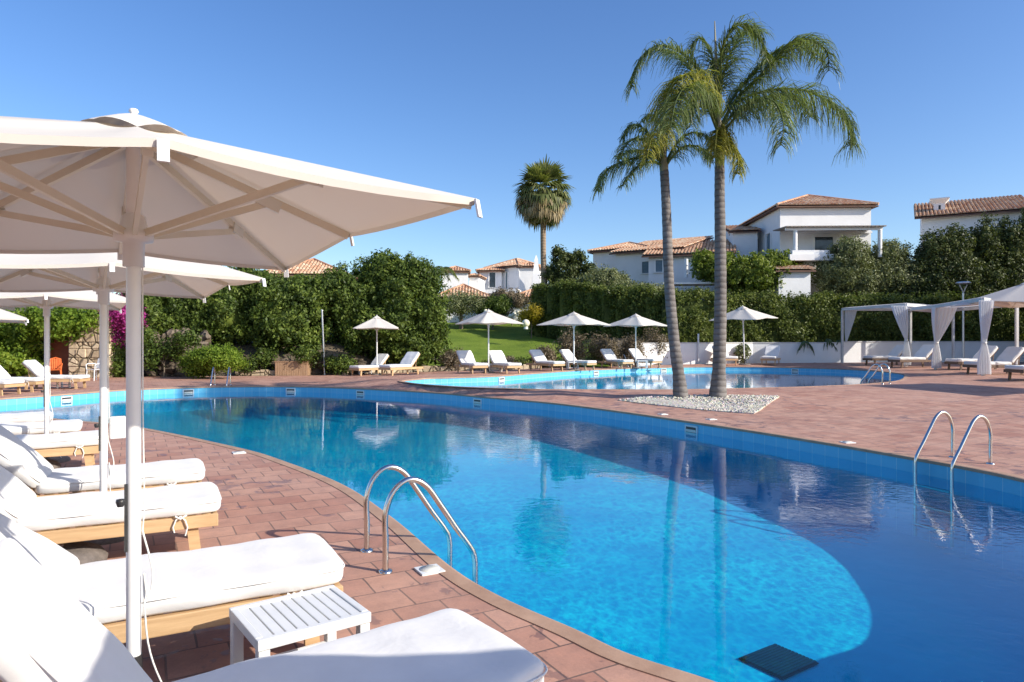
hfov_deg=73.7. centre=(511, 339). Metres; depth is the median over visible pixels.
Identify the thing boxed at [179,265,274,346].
citrus tree
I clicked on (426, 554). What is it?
pool coping
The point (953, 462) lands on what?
pool ladder
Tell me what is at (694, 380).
water
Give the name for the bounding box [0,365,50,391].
sun lounger
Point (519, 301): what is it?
shrub
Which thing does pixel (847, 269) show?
olive tree
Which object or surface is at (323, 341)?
metal post
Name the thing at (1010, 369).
sun lounger
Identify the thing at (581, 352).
dry shrub
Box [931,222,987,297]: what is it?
evergreen tree
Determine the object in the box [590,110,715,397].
queen palm
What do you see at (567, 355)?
sun lounger
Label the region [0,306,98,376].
vine hedge
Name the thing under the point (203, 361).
clipped bush
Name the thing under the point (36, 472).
sun lounger
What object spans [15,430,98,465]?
sun lounger
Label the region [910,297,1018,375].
pergola
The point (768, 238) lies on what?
window
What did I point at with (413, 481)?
pool ladder
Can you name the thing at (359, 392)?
pool skimmer
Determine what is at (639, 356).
sun lounger
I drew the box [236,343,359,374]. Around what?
creeper
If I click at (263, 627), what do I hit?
side table
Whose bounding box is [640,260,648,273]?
window
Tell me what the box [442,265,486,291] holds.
hill house
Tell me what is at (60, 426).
sun lounger
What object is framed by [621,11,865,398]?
queen palm
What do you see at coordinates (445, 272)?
palm
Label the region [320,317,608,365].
lawn
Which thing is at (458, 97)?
sky
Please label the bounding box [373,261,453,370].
citrus tree
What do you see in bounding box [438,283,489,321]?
garden pavilion
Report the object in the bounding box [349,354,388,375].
sun lounger
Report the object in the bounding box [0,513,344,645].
sun lounger
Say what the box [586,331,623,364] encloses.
dry shrub
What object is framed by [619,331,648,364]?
dry shrub
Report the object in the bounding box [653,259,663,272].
window
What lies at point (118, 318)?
bougainvillea
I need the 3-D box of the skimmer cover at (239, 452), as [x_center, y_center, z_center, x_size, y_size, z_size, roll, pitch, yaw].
[-3.852,1.591,9.630,0.170,0.019,0.170,0,0,-30]
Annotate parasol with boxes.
[0,108,482,681]
[0,252,265,544]
[0,290,125,462]
[0,309,28,324]
[353,316,398,374]
[455,309,523,372]
[537,312,610,369]
[603,313,666,367]
[709,305,777,364]
[950,283,1023,307]
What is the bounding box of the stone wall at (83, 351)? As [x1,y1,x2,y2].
[68,316,117,377]
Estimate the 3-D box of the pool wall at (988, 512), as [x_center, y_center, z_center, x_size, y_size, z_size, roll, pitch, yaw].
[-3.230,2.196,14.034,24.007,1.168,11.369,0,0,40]
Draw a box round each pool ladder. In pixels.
[210,367,231,385]
[360,464,477,583]
[860,363,890,383]
[913,411,994,546]
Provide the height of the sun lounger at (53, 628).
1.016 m
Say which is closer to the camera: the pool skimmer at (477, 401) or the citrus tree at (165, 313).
the pool skimmer at (477, 401)
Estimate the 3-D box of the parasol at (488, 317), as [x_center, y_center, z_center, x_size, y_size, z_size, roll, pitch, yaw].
[-0.984,0.057,28.624,1.960,2.688,2.440,0,0,-30]
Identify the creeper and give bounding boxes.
[109,339,125,377]
[141,324,202,376]
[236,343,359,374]
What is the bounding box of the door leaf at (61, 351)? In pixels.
[50,332,68,374]
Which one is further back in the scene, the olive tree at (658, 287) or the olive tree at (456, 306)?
the olive tree at (456, 306)
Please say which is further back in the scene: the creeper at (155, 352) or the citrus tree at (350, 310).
the citrus tree at (350, 310)
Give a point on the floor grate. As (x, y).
(779, 661)
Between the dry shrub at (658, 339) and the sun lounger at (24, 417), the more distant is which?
the dry shrub at (658, 339)
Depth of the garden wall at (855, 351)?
39.04 m
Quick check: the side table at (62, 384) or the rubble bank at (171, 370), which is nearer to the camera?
the side table at (62, 384)
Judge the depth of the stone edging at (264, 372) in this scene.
30.31 m
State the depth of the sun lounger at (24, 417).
10.48 m
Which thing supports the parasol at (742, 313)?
on the paving
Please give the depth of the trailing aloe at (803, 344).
38.87 m
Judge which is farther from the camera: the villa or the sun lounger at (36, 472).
the villa
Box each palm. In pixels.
[430,265,459,359]
[512,154,575,284]
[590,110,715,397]
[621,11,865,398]
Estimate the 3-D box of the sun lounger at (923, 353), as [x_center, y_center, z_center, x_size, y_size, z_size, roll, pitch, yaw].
[18.784,0.778,31.926,2.206,1.065,0.838,0,0,-10]
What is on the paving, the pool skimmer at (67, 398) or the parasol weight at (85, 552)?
the parasol weight at (85, 552)
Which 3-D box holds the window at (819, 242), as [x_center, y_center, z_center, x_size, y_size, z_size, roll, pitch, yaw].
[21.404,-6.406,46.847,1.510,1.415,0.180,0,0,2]
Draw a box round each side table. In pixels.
[49,382,70,388]
[229,585,370,664]
[489,363,501,372]
[566,362,578,369]
[636,360,647,367]
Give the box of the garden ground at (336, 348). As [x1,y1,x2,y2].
[0,306,660,376]
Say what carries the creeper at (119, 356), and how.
on the garden ground at (336, 348)
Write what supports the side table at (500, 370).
on the paving
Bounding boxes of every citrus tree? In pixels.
[115,292,212,334]
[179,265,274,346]
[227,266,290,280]
[233,271,338,358]
[304,260,388,359]
[353,248,445,363]
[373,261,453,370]
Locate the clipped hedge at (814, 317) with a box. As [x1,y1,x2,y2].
[527,277,1023,342]
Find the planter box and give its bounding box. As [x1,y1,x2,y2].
[274,360,312,375]
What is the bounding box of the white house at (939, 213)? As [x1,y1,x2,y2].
[914,194,1023,247]
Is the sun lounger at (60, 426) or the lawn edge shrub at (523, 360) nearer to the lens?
the sun lounger at (60, 426)
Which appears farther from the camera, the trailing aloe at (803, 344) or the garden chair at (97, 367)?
the trailing aloe at (803, 344)
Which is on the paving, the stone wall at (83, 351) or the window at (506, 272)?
the stone wall at (83, 351)
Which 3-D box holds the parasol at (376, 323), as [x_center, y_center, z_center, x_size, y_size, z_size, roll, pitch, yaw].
[-6.065,0.236,30.642,1.921,2.688,2.391,0,0,-8]
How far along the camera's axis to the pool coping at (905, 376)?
25.10 m
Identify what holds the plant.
on the garden ground at (336, 348)
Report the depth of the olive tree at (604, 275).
45.38 m
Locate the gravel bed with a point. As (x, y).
(666, 401)
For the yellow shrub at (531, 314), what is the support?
on the garden ground at (336, 348)
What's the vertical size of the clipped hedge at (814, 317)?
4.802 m
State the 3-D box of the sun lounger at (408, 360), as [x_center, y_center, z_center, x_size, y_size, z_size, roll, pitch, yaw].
[-4.566,0.981,28.046,0.742,0.942,1.952,0,0,35]
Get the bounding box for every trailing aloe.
[797,341,814,355]
[823,339,837,351]
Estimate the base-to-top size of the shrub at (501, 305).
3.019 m
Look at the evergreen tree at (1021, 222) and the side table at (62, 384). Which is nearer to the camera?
the side table at (62, 384)
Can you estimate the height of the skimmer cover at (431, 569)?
0.019 m
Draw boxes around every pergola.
[841,303,954,366]
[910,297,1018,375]
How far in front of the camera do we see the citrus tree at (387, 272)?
32.79 m
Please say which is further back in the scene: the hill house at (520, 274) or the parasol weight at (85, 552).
the hill house at (520, 274)
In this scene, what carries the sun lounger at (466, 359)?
on the paving
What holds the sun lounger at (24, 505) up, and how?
on the paving
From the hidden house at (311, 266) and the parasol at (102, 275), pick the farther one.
the hidden house at (311, 266)
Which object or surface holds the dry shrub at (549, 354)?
on the garden ground at (336, 348)
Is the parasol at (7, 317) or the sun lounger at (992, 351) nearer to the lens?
the parasol at (7, 317)
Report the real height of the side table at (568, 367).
0.372 m
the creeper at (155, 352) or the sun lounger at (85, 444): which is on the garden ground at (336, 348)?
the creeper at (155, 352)
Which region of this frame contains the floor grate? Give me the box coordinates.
[739,644,818,679]
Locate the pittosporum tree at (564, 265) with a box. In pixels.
[538,244,597,285]
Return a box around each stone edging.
[235,368,274,375]
[342,364,541,374]
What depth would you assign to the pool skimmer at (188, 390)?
22.93 m
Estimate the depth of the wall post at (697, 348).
38.16 m
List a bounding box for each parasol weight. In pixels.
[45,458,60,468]
[57,541,107,564]
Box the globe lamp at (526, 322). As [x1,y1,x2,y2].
[522,319,529,328]
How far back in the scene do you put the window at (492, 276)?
66.85 m
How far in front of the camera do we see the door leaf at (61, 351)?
28.96 m
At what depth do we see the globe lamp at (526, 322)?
41.84 m
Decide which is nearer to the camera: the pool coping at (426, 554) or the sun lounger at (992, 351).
the pool coping at (426, 554)
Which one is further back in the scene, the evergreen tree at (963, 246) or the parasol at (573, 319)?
the evergreen tree at (963, 246)
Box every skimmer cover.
[232,451,245,453]
[414,564,444,575]
[839,441,855,443]
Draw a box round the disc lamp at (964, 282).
[955,281,970,357]
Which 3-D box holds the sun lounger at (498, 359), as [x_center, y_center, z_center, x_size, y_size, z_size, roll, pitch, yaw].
[-0.375,0.933,28.830,0.742,0.942,1.952,0,0,-30]
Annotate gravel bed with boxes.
[618,395,778,413]
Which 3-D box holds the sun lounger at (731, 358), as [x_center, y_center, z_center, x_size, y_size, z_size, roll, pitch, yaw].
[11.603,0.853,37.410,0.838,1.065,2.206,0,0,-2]
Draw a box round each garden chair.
[49,357,62,374]
[86,358,98,380]
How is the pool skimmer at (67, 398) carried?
attached to the pool wall at (988, 512)
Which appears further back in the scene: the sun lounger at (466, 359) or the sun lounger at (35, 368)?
the sun lounger at (466, 359)
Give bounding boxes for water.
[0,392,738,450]
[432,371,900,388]
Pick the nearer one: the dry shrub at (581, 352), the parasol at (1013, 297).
the parasol at (1013, 297)
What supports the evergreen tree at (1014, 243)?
on the garden ground at (336, 348)
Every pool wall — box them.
[0,387,1023,577]
[404,367,903,383]
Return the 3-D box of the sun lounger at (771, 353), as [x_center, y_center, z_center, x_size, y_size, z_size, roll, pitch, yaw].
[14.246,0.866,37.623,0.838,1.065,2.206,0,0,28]
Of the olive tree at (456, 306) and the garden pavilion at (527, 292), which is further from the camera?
the garden pavilion at (527, 292)
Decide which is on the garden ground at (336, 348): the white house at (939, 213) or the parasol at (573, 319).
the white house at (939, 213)
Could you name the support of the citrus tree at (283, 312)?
on the garden ground at (336, 348)
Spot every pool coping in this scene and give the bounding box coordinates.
[0,386,1023,681]
[398,366,907,389]
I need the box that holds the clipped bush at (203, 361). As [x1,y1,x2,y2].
[176,341,251,378]
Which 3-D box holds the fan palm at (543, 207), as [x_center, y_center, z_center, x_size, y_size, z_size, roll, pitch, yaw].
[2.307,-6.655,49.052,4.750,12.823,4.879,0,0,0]
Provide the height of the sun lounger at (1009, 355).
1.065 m
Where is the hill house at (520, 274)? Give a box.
[475,255,547,316]
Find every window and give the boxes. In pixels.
[488,272,496,287]
[505,271,508,288]
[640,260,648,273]
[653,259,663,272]
[766,232,771,254]
[813,236,834,251]
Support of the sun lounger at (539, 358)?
on the paving
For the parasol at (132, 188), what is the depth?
2.86 m
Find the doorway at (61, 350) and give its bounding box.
[49,332,70,374]
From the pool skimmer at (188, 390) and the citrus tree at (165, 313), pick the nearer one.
the pool skimmer at (188, 390)
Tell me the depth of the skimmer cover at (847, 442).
10.55 m
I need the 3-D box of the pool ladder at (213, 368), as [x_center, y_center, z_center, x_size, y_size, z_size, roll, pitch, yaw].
[-10.186,1.779,23.866,0.618,1.641,0.758,0,0,-12]
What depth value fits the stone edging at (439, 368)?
32.89 m
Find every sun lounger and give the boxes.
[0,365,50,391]
[0,379,24,395]
[0,411,52,422]
[0,419,82,434]
[0,425,204,496]
[0,466,221,549]
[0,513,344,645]
[0,538,547,681]
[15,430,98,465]
[21,360,89,388]
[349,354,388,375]
[378,352,422,375]
[454,350,487,373]
[487,350,521,373]
[526,350,564,370]
[559,349,596,369]
[597,349,633,368]
[628,348,661,367]
[710,346,737,364]
[760,346,780,364]
[863,345,903,365]
[888,345,933,367]
[944,346,998,369]
[963,347,1023,374]
[1003,365,1023,379]
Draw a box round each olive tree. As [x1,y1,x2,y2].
[440,290,487,328]
[575,263,632,292]
[608,278,677,291]
[811,233,886,297]
[866,237,929,297]
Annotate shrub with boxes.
[434,347,463,369]
[475,294,513,329]
[479,356,534,363]
[488,286,528,325]
[505,353,518,368]
[515,302,545,337]
[529,344,559,367]
[552,327,590,366]
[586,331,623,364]
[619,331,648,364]
[637,326,668,357]
[878,269,938,296]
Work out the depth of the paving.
9.34 m
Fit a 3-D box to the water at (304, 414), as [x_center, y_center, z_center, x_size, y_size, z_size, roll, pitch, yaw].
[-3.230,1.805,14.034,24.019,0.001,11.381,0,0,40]
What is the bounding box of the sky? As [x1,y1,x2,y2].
[0,0,1023,293]
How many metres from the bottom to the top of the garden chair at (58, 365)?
0.920 m
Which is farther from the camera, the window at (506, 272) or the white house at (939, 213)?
the window at (506, 272)
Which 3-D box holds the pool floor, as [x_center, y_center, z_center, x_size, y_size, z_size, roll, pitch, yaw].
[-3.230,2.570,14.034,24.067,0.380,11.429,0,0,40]
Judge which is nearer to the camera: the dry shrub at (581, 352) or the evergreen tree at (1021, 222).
the dry shrub at (581, 352)
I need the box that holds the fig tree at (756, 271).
[688,247,814,294]
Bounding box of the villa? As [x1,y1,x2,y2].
[587,235,735,298]
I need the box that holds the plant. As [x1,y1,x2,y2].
[733,343,751,362]
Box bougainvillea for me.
[96,293,149,361]
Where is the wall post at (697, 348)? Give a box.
[697,334,698,363]
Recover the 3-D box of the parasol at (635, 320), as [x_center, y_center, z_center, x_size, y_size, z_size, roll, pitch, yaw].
[6.090,0.056,33.600,1.999,2.688,2.489,0,0,-38]
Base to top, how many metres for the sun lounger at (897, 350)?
1.065 m
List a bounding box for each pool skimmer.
[60,396,72,400]
[183,389,193,392]
[286,388,294,391]
[356,390,363,394]
[473,398,481,403]
[685,424,697,434]
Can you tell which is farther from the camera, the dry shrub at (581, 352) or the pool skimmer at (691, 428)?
the dry shrub at (581, 352)
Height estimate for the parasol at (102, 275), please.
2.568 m
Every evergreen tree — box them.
[903,226,958,297]
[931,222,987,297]
[966,212,1013,294]
[990,215,1023,288]
[1012,207,1023,265]
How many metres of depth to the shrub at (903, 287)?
43.81 m
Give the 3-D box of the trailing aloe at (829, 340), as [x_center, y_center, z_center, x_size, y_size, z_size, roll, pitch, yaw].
[18.142,0.371,38.966,0.849,0.854,0.327,0,0,0]
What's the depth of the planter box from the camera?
30.27 m
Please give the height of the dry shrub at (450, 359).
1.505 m
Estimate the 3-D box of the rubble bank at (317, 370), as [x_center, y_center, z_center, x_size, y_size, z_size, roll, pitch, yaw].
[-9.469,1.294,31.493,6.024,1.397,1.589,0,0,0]
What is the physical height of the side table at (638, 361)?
0.372 m
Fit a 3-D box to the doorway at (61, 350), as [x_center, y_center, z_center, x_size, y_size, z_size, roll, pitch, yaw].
[-19.023,0.400,28.900,1.560,2.400,0.500,0,0,0]
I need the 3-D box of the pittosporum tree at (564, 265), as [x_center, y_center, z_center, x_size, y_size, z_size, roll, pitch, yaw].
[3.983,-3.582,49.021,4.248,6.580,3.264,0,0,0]
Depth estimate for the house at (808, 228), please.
46.88 m
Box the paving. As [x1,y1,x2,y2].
[0,362,1023,681]
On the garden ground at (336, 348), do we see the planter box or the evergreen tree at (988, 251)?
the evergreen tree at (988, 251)
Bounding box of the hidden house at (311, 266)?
[266,258,337,278]
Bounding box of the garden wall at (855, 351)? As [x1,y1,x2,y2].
[627,341,1023,364]
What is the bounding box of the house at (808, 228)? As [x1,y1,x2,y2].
[726,194,886,298]
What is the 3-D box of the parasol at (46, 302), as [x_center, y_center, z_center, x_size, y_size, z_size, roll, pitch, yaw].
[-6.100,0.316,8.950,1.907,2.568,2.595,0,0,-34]
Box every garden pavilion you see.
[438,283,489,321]
[513,289,531,320]
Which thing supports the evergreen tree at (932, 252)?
on the garden ground at (336, 348)
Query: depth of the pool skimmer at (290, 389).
23.44 m
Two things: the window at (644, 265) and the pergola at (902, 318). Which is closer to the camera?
the pergola at (902, 318)
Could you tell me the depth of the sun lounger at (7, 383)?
19.62 m
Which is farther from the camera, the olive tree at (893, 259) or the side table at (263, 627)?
the olive tree at (893, 259)
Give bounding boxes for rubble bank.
[141,328,210,376]
[251,353,370,374]
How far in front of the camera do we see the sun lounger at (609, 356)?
33.72 m
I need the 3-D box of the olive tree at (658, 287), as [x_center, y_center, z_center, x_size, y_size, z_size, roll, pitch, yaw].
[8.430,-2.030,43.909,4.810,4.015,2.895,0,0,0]
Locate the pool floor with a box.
[92,419,1023,681]
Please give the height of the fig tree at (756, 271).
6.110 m
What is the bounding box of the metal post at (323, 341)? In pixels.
[321,310,326,374]

